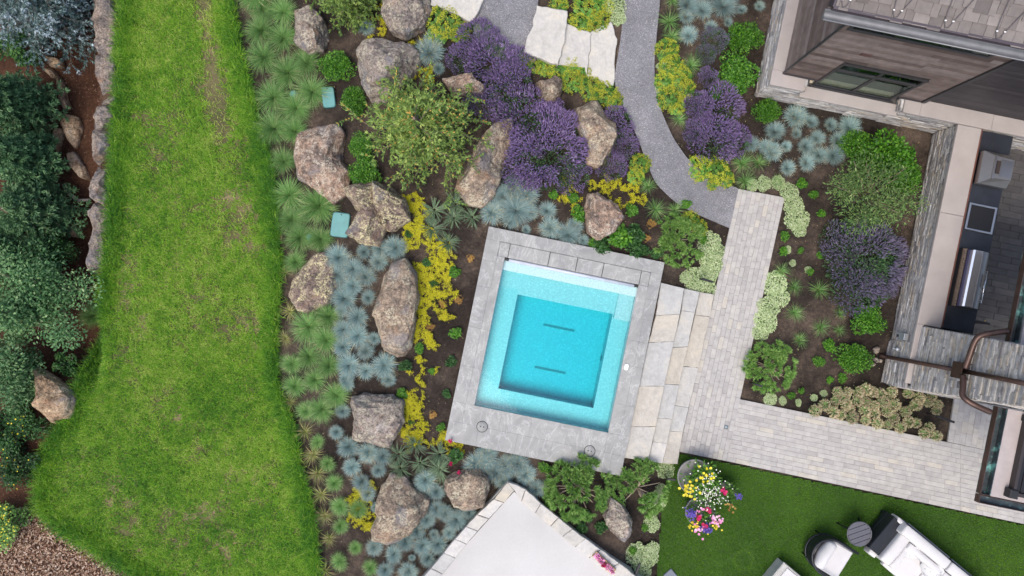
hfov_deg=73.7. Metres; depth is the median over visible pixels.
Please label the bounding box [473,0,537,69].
gravel landing
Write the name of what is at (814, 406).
dried flower plant
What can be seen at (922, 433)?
dried flower plant
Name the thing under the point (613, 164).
lavender bush
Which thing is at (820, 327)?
grass tuft
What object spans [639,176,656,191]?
grass tuft
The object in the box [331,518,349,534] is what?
grass tuft
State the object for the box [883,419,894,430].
dried flower plant
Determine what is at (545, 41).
stone slab
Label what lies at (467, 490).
boulder
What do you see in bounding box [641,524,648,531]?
green mound
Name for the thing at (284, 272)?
dry grass tuft
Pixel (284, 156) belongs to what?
grass tuft
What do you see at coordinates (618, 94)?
alchemilla
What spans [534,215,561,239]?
blue fescue
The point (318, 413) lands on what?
grass tuft
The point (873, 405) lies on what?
dried flower plant
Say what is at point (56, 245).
shrub
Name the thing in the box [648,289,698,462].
stone step
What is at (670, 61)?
alchemilla
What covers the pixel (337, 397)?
grass tuft
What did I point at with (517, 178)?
lavender bush
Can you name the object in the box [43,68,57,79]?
rock
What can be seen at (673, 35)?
grass tuft
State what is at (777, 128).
blue fescue
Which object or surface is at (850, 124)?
blue fescue
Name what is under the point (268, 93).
grass tuft
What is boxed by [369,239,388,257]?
blue fescue
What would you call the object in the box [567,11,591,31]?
alchemilla
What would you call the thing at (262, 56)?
grass tuft
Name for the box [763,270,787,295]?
variegated clump
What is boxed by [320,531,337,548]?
dry grass tuft
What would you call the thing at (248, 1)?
grass tuft
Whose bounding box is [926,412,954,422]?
path light
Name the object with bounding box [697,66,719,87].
lavender bush
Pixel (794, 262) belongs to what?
variegated clump
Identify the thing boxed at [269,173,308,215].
grass tuft
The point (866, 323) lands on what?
shrub
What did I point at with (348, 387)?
blue fescue
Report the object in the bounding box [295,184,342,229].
grass tuft
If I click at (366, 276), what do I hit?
blue fescue
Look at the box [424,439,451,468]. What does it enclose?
variegated iris
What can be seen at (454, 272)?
green mound
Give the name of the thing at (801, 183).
green mound
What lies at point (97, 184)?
boulder
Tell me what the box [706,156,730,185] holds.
alchemilla
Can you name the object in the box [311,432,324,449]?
grass tuft
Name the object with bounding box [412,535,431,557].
blue fescue
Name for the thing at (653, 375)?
stone step
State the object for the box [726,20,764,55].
shrub
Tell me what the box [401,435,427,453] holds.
variegated iris
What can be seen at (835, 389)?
dried flower plant
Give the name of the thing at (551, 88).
boulder
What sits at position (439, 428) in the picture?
green mound
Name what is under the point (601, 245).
green mound
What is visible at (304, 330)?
grass tuft
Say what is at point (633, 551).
green mound
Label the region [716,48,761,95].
shrub
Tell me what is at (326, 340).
grass tuft
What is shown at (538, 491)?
blue fescue
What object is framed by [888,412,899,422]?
dried flower plant
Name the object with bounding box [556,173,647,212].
yellow stonecrop
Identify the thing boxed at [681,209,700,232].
alchemilla
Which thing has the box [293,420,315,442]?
dry grass tuft
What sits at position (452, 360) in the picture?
green mound
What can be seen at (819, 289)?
grass tuft
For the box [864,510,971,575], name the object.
sofa
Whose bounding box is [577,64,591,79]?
alchemilla
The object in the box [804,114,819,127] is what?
blue fescue
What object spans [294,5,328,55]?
boulder
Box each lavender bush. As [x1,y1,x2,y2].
[445,41,477,75]
[455,17,502,63]
[463,33,519,89]
[463,83,502,124]
[480,59,533,117]
[490,83,552,144]
[497,44,535,85]
[501,142,547,190]
[507,100,589,192]
[533,97,568,131]
[550,152,592,194]
[594,150,627,180]
[603,104,635,146]
[610,127,639,161]
[682,89,714,119]
[682,118,712,146]
[686,109,741,164]
[691,80,746,132]
[695,43,717,65]
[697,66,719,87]
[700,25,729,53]
[712,121,752,160]
[818,219,865,262]
[820,217,910,302]
[829,260,888,318]
[853,256,902,302]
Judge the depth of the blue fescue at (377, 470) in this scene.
15.61 m
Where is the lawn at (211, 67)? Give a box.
[36,0,318,575]
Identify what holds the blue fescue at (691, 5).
on the ground at (818, 308)
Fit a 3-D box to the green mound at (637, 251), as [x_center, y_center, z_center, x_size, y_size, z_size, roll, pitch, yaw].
[2.771,-0.963,15.577,0.476,0.224,0.636,-42,89,-2]
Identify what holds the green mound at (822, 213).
on the ground at (818, 308)
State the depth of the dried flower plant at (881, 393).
15.79 m
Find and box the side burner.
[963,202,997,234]
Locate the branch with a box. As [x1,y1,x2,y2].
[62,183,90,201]
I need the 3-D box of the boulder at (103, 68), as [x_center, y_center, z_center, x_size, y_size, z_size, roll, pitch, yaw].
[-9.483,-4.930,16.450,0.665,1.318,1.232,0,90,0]
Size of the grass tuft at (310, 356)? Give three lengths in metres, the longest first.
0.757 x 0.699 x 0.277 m
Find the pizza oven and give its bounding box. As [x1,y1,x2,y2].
[973,151,1014,188]
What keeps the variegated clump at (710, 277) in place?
on the ground at (818, 308)
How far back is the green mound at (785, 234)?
15.95 m
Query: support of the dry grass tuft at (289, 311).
on the ground at (818, 308)
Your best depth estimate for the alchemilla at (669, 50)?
15.59 m
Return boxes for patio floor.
[959,149,1023,340]
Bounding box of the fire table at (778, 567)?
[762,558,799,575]
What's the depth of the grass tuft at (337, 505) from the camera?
15.62 m
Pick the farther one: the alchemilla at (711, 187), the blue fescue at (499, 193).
the alchemilla at (711, 187)
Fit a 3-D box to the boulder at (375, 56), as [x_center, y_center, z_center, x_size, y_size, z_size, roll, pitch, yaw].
[-2.823,-4.939,15.514,1.504,1.231,1.450,0,90,0]
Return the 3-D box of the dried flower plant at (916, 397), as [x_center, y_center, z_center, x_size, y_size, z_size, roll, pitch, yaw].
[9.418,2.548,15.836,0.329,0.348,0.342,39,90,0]
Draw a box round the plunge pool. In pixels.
[445,227,664,475]
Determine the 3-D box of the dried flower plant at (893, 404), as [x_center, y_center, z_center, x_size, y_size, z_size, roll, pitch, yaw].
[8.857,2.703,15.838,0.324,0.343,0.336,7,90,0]
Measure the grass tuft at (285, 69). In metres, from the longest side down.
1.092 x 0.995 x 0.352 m
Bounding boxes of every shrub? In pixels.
[0,27,42,67]
[0,237,106,352]
[0,326,46,413]
[0,400,51,458]
[0,447,41,491]
[0,501,32,553]
[27,222,80,267]
[51,352,78,377]
[316,49,356,81]
[340,85,365,117]
[347,148,382,183]
[348,130,371,160]
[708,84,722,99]
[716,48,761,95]
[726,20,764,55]
[751,97,782,123]
[823,146,930,239]
[831,343,874,374]
[835,129,873,166]
[849,127,916,187]
[850,303,887,334]
[882,160,921,194]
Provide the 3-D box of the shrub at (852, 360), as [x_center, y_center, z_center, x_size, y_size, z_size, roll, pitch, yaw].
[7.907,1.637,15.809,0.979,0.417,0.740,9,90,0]
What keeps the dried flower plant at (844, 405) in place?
on the ground at (818, 308)
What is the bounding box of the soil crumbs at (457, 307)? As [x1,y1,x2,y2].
[251,1,725,575]
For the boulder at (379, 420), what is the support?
on the ground at (818, 308)
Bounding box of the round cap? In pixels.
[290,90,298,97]
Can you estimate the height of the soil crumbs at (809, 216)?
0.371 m
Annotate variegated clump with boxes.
[602,0,626,16]
[609,12,625,26]
[625,541,649,565]
[631,560,651,575]
[636,548,658,568]
[643,515,660,532]
[643,541,659,557]
[650,490,666,508]
[655,483,664,494]
[656,463,674,478]
[679,271,691,283]
[684,267,705,291]
[694,277,715,293]
[697,230,720,253]
[699,251,722,277]
[699,264,717,285]
[705,243,724,261]
[747,179,757,191]
[751,322,769,339]
[753,309,777,334]
[756,174,771,191]
[756,296,779,320]
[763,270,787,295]
[764,393,776,405]
[766,284,789,308]
[771,175,784,190]
[778,396,786,405]
[780,182,798,201]
[783,194,804,214]
[784,205,809,231]
[789,259,795,266]
[790,219,806,236]
[795,399,801,406]
[810,394,817,400]
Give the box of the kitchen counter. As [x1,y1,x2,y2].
[939,131,1012,333]
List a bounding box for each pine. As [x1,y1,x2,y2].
[0,69,70,143]
[0,129,70,188]
[0,171,91,257]
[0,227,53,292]
[542,453,611,524]
[609,456,671,520]
[653,211,704,268]
[741,339,798,394]
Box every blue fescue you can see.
[324,241,352,271]
[327,259,346,285]
[328,426,343,440]
[330,284,358,313]
[331,319,352,340]
[331,335,353,357]
[333,302,348,317]
[333,352,362,380]
[334,403,351,419]
[335,434,359,458]
[337,372,353,387]
[339,378,354,391]
[340,256,363,281]
[341,277,363,295]
[341,322,370,349]
[341,457,361,477]
[346,304,369,328]
[349,472,370,492]
[352,264,377,287]
[355,244,371,261]
[356,341,375,360]
[356,361,374,381]
[356,443,379,465]
[358,20,375,35]
[359,486,375,501]
[360,288,375,305]
[363,538,384,555]
[367,252,388,272]
[368,332,380,344]
[368,350,399,380]
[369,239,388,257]
[370,463,387,478]
[372,447,390,466]
[376,560,393,575]
[380,373,395,386]
[383,234,408,264]
[383,545,402,565]
[395,535,415,552]
[396,561,419,575]
[409,524,426,539]
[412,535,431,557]
[413,468,436,492]
[414,37,445,67]
[418,512,435,529]
[419,550,435,566]
[421,29,441,46]
[426,483,444,499]
[428,500,445,521]
[428,528,439,538]
[429,533,447,555]
[432,62,444,75]
[435,504,452,522]
[441,526,455,540]
[443,509,467,534]
[463,449,493,473]
[463,510,475,518]
[474,447,498,469]
[479,199,503,227]
[486,459,507,484]
[492,182,515,208]
[494,473,513,488]
[495,453,517,478]
[496,189,535,227]
[500,174,526,202]
[502,212,518,229]
[504,454,529,476]
[508,176,540,209]
[517,464,536,487]
[520,205,539,220]
[521,223,530,233]
[527,479,548,497]
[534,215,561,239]
[537,200,557,219]
[554,220,581,244]
[566,217,584,232]
[579,233,589,245]
[676,0,699,16]
[678,7,696,23]
[678,25,699,45]
[693,0,717,22]
[703,0,739,20]
[704,18,719,34]
[723,17,733,26]
[737,4,747,14]
[743,134,759,150]
[753,0,766,10]
[757,137,775,153]
[763,120,788,140]
[763,140,784,162]
[779,158,796,176]
[780,104,809,130]
[781,140,792,151]
[791,127,801,138]
[798,136,815,154]
[798,152,816,171]
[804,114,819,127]
[809,130,826,146]
[811,146,830,163]
[823,116,838,131]
[823,145,845,164]
[828,129,846,148]
[837,114,862,136]
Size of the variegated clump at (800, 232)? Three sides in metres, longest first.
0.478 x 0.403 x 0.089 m
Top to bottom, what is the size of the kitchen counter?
0.920 m
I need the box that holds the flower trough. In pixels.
[592,551,615,574]
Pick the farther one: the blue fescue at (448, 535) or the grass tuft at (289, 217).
the grass tuft at (289, 217)
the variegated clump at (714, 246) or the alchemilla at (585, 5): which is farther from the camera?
the variegated clump at (714, 246)
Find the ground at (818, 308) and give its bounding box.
[0,0,1023,575]
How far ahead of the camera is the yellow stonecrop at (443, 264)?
15.64 m
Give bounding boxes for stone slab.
[431,0,484,23]
[524,6,567,67]
[558,24,590,73]
[587,22,616,87]
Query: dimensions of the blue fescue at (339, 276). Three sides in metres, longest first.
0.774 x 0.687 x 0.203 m
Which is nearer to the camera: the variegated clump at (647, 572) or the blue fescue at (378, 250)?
the blue fescue at (378, 250)
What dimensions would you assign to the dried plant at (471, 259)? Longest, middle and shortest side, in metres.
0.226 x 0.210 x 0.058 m
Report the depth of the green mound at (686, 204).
15.63 m
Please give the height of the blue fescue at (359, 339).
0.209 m
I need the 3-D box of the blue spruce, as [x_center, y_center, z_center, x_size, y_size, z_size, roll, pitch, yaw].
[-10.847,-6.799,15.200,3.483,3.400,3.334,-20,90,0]
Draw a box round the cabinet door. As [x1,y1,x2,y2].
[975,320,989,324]
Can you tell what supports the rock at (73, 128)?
on the red mulch at (75, 223)
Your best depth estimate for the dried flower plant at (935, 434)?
15.80 m
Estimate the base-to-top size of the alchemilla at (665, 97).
0.158 m
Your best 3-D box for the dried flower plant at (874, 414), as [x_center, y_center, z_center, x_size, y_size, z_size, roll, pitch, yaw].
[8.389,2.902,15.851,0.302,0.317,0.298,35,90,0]
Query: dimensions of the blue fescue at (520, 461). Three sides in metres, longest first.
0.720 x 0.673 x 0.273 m
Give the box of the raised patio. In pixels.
[422,480,641,575]
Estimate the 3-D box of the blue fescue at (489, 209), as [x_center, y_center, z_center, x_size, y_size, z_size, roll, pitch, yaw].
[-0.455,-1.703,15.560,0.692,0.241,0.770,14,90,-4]
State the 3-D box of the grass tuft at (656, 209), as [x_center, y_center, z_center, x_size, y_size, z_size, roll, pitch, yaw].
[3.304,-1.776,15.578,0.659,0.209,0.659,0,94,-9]
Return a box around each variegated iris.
[386,444,409,467]
[388,460,411,478]
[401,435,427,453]
[408,455,430,473]
[421,212,449,241]
[422,196,451,223]
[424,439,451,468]
[424,458,450,484]
[437,230,461,253]
[441,191,464,214]
[444,206,465,230]
[461,208,480,228]
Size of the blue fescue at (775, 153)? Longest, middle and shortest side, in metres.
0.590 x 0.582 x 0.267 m
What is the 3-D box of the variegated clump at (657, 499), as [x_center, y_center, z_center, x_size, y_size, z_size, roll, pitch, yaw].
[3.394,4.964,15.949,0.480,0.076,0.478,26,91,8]
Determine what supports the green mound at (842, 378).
on the ground at (818, 308)
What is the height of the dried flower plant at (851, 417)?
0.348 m
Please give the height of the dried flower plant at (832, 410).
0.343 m
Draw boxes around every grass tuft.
[76,300,99,328]
[237,0,265,14]
[241,10,278,47]
[244,35,279,75]
[245,0,275,23]
[250,75,290,114]
[250,107,292,149]
[264,0,296,28]
[265,19,296,54]
[265,53,305,88]
[265,144,295,174]
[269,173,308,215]
[273,203,311,235]
[277,114,307,145]
[277,332,292,347]
[277,350,303,375]
[278,90,316,122]
[279,267,291,280]
[279,301,295,322]
[280,221,313,252]
[280,391,297,412]
[281,248,306,273]
[281,374,308,399]
[288,48,319,78]
[288,311,325,347]
[292,71,333,109]
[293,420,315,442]
[294,341,322,372]
[294,398,314,420]
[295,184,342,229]
[299,444,325,466]
[302,366,327,394]
[303,224,337,252]
[304,395,335,426]
[304,465,329,486]
[309,325,340,356]
[310,484,333,508]
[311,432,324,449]
[312,303,343,329]
[312,507,335,524]
[313,349,342,378]
[316,561,337,575]
[317,380,350,409]
[319,454,335,470]
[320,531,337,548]
[323,472,344,492]
[329,494,348,517]
[329,550,346,571]
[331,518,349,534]
[347,539,362,555]
[348,499,368,518]
[361,559,377,575]
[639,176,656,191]
[644,198,666,222]
[656,6,684,34]
[662,200,685,216]
[663,27,682,43]
[664,0,678,6]
[666,111,687,128]
[681,53,705,75]
[732,149,754,173]
[734,168,756,190]
[750,152,770,173]
[770,173,785,187]
[772,263,793,278]
[786,279,800,295]
[786,305,806,321]
[791,332,806,348]
[810,276,831,300]
[811,318,830,339]
[833,308,844,320]
[833,324,846,336]
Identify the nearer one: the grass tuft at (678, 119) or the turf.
the grass tuft at (678, 119)
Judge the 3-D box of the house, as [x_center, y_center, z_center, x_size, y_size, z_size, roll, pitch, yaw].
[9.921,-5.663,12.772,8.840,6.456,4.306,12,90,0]
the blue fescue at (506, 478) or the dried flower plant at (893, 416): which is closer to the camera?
the blue fescue at (506, 478)
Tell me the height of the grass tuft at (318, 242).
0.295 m
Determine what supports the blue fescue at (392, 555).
on the ground at (818, 308)
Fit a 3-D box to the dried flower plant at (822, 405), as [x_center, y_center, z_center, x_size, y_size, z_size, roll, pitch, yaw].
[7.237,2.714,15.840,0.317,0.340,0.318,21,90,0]
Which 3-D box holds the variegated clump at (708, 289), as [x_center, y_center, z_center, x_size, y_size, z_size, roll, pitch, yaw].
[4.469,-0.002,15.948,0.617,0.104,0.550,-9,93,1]
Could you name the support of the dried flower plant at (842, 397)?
on the ground at (818, 308)
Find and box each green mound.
[396,388,407,398]
[398,359,411,370]
[405,230,412,237]
[414,342,423,354]
[422,258,430,266]
[428,368,434,374]
[429,279,437,287]
[436,423,444,431]
[442,389,450,397]
[445,355,457,366]
[447,447,463,464]
[448,266,461,277]
[448,327,461,339]
[538,462,551,473]
[548,189,557,199]
[567,193,578,203]
[570,203,584,222]
[576,522,587,533]
[588,237,598,247]
[593,237,612,254]
[594,521,607,534]
[607,223,632,248]
[624,240,643,259]
[625,203,638,217]
[626,223,646,242]
[629,547,636,555]
[640,244,650,255]
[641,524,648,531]
[650,250,663,258]
[681,199,691,208]
[699,234,706,244]
[778,246,787,255]
[780,231,789,241]
[786,392,795,399]
[796,177,807,188]
[797,247,803,253]
[806,268,814,275]
[807,190,818,199]
[812,356,825,366]
[816,251,822,258]
[817,209,825,217]
[822,338,835,353]
[826,376,834,383]
[838,372,847,383]
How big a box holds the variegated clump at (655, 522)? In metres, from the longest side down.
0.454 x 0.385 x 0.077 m
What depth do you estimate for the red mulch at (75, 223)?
16.91 m
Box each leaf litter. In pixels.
[286,3,692,574]
[662,4,948,427]
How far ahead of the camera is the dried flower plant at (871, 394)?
15.79 m
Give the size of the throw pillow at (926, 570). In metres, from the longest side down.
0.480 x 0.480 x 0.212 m
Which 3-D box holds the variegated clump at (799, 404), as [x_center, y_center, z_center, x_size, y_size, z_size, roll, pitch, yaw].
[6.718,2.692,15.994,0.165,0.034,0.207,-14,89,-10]
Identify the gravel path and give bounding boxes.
[615,0,737,227]
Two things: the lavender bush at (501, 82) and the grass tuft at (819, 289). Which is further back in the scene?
the grass tuft at (819, 289)
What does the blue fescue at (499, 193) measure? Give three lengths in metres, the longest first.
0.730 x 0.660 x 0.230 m
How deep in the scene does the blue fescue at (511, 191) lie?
15.57 m
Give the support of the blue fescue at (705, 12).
on the ground at (818, 308)
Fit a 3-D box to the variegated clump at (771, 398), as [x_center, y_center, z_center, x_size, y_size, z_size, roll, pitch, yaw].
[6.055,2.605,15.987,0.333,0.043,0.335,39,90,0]
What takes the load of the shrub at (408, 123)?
on the ground at (818, 308)
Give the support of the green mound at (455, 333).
on the ground at (818, 308)
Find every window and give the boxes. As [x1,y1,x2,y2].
[809,62,928,103]
[847,26,994,58]
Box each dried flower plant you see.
[808,403,821,417]
[818,399,831,411]
[827,405,840,418]
[830,395,842,405]
[831,386,842,396]
[835,409,845,420]
[838,391,850,403]
[840,398,852,410]
[842,387,852,397]
[845,404,855,414]
[845,411,858,424]
[851,394,863,408]
[853,386,865,398]
[858,403,871,417]
[860,382,873,395]
[860,416,871,425]
[861,396,871,406]
[868,387,878,397]
[870,400,880,411]
[870,407,880,418]
[871,418,883,429]
[874,388,886,398]
[877,396,890,409]
[881,406,892,417]
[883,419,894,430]
[886,387,897,398]
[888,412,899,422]
[889,398,901,411]
[893,421,906,434]
[899,406,911,417]
[902,389,913,398]
[902,416,915,427]
[909,399,922,410]
[911,417,921,428]
[912,392,925,404]
[918,427,930,438]
[923,396,934,407]
[924,422,935,432]
[926,394,937,400]
[931,405,941,414]
[931,430,942,441]
[934,399,944,409]
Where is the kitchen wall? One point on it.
(939, 222)
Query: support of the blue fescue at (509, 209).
on the ground at (818, 308)
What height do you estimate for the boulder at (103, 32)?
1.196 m
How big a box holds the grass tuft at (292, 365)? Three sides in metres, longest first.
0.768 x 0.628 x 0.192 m
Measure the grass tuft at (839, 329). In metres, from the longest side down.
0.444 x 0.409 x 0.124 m
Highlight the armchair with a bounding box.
[801,530,858,575]
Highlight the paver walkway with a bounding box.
[679,189,1023,523]
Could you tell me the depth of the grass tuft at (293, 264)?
15.90 m
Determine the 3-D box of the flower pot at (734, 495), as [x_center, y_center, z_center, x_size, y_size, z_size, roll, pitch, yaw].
[4.907,4.702,15.615,0.593,0.770,0.675,0,90,0]
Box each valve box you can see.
[321,87,335,108]
[330,212,350,237]
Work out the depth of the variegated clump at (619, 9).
15.61 m
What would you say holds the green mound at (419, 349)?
on the ground at (818, 308)
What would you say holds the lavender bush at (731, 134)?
on the ground at (818, 308)
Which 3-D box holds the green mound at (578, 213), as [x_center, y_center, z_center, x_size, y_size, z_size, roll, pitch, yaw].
[1.499,-1.682,15.598,0.339,0.180,0.480,-21,89,7]
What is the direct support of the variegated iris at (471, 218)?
on the ground at (818, 308)
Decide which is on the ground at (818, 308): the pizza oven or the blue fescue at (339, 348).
the blue fescue at (339, 348)
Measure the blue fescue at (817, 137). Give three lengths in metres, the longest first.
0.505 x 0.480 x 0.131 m
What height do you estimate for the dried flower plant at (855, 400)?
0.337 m
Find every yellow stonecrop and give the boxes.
[345,480,378,532]
[367,3,436,88]
[398,378,465,455]
[400,191,458,386]
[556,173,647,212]
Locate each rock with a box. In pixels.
[39,42,64,68]
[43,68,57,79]
[52,128,64,152]
[57,75,72,110]
[60,112,83,148]
[66,152,90,180]
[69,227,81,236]
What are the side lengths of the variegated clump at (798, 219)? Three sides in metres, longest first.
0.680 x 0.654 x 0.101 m
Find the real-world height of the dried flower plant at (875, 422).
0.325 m
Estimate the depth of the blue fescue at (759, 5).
15.96 m
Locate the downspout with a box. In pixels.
[879,328,1023,414]
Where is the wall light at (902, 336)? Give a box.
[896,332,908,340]
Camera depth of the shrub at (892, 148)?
15.37 m
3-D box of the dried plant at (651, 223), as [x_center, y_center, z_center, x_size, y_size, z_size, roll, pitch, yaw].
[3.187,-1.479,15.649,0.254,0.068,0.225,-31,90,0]
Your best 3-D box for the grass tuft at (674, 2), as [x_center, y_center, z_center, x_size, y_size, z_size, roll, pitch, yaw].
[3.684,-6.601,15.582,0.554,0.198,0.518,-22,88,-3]
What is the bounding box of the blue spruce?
[0,0,97,74]
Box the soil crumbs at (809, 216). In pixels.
[661,1,944,436]
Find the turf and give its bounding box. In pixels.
[657,454,1023,575]
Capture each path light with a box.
[632,563,640,575]
[664,474,675,480]
[699,278,712,282]
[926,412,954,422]
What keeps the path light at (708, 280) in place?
on the ground at (818, 308)
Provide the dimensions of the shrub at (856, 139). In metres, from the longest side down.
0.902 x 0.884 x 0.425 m
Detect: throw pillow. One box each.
[905,546,922,558]
[920,563,944,575]
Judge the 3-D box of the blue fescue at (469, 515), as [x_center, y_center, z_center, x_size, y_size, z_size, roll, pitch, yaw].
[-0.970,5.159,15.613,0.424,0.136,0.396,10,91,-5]
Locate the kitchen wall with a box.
[891,124,982,341]
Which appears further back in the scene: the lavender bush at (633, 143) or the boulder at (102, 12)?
the boulder at (102, 12)
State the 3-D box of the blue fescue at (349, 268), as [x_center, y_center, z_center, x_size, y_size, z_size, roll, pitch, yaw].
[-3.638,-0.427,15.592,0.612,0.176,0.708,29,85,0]
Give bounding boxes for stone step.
[625,283,683,459]
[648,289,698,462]
[663,292,713,463]
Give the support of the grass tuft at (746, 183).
on the ground at (818, 308)
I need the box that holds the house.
[755,0,1023,150]
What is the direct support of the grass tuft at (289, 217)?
on the ground at (818, 308)
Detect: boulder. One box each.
[32,366,76,423]
[86,226,105,273]
[87,203,107,232]
[89,166,109,205]
[91,0,118,23]
[91,129,113,165]
[93,105,115,130]
[94,21,116,55]
[95,54,117,95]
[101,97,116,105]
[289,252,337,312]
[293,124,350,205]
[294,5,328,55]
[343,181,411,247]
[350,392,404,447]
[356,38,421,103]
[370,472,430,544]
[372,258,419,356]
[381,0,431,40]
[442,73,485,97]
[444,468,490,510]
[455,118,515,208]
[535,75,562,102]
[573,100,616,169]
[584,192,624,240]
[602,495,631,541]
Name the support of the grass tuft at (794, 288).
on the ground at (818, 308)
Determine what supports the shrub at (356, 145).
on the ground at (818, 308)
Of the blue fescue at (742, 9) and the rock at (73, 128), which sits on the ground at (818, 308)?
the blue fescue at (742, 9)
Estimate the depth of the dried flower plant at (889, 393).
15.78 m
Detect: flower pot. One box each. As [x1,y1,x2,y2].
[677,458,732,520]
[684,496,723,540]
[714,481,742,513]
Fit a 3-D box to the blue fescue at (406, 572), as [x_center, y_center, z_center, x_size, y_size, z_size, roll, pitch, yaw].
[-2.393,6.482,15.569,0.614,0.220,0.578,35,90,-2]
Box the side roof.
[974,248,1023,511]
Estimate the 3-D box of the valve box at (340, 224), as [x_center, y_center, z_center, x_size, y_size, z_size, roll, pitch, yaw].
[-3.953,-1.452,15.739,0.418,0.113,0.576,7,90,0]
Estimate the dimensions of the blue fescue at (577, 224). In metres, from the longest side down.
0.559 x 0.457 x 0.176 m
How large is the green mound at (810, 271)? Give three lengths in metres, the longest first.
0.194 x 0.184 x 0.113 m
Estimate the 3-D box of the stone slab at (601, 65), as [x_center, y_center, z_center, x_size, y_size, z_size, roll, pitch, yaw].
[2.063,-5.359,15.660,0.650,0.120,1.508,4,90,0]
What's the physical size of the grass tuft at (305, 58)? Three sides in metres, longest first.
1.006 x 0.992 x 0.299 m
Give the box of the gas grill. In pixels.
[948,248,989,309]
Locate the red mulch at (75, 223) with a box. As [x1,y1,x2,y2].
[0,3,101,508]
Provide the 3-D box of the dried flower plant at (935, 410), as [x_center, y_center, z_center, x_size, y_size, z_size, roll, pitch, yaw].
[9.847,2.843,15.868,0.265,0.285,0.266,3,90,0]
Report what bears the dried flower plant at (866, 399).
on the ground at (818, 308)
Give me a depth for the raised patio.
15.44 m
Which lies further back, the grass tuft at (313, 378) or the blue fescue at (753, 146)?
the blue fescue at (753, 146)
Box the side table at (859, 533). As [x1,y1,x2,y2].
[836,517,871,546]
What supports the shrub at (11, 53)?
on the red mulch at (75, 223)
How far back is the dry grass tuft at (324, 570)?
15.66 m
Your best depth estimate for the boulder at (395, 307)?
15.19 m
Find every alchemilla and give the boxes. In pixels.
[423,24,447,47]
[426,3,460,38]
[449,21,471,43]
[520,56,541,74]
[537,60,555,77]
[547,63,568,79]
[548,0,569,10]
[561,69,582,93]
[562,55,582,75]
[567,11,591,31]
[570,0,607,22]
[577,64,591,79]
[578,75,603,101]
[587,9,609,32]
[589,80,618,108]
[599,0,614,16]
[603,92,624,109]
[627,168,644,184]
[629,153,651,173]
[653,37,679,61]
[654,68,675,91]
[656,84,683,112]
[658,53,683,79]
[667,64,692,88]
[669,99,685,115]
[674,77,696,100]
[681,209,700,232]
[688,154,712,183]
[692,219,707,235]
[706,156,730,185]
[707,176,717,190]
[718,167,734,188]
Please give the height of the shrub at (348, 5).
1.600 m
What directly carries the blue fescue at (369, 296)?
on the ground at (818, 308)
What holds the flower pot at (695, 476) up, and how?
on the turf
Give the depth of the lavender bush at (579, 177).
15.49 m
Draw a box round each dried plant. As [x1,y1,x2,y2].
[426,324,435,331]
[429,410,436,418]
[439,300,446,308]
[455,295,461,303]
[466,254,474,261]
[647,219,656,228]
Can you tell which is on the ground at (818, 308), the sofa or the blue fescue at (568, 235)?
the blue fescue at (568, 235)
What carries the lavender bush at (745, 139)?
on the ground at (818, 308)
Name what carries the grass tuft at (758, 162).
on the ground at (818, 308)
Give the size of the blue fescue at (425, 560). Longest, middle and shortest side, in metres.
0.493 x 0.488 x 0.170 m
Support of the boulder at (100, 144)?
on the ground at (818, 308)
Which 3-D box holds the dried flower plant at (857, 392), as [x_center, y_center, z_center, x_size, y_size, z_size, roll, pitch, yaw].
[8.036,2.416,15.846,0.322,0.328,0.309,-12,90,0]
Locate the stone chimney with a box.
[881,323,1023,409]
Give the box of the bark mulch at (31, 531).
[0,507,128,575]
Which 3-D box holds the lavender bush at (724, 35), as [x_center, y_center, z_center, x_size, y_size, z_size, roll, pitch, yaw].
[4.607,-5.670,15.537,0.732,0.247,0.698,28,90,0]
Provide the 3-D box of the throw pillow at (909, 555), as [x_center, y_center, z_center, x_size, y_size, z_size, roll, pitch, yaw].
[9.017,5.968,15.421,0.480,0.212,0.480,28,133,-14]
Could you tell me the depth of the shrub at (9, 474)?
15.66 m
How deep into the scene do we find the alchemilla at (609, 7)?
15.60 m
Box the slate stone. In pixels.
[663,568,676,575]
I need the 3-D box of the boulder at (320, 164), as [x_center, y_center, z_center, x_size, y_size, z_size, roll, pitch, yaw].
[-4.352,-2.840,15.804,1.302,1.060,1.869,0,90,0]
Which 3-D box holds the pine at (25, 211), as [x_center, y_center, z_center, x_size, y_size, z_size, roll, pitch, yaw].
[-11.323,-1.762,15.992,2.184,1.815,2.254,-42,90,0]
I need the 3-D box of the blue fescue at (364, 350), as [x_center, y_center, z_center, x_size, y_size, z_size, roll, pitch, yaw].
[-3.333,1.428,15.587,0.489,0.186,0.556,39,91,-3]
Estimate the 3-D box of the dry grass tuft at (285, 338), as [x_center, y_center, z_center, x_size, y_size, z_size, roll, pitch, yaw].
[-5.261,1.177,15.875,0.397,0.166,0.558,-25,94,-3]
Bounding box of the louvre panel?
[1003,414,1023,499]

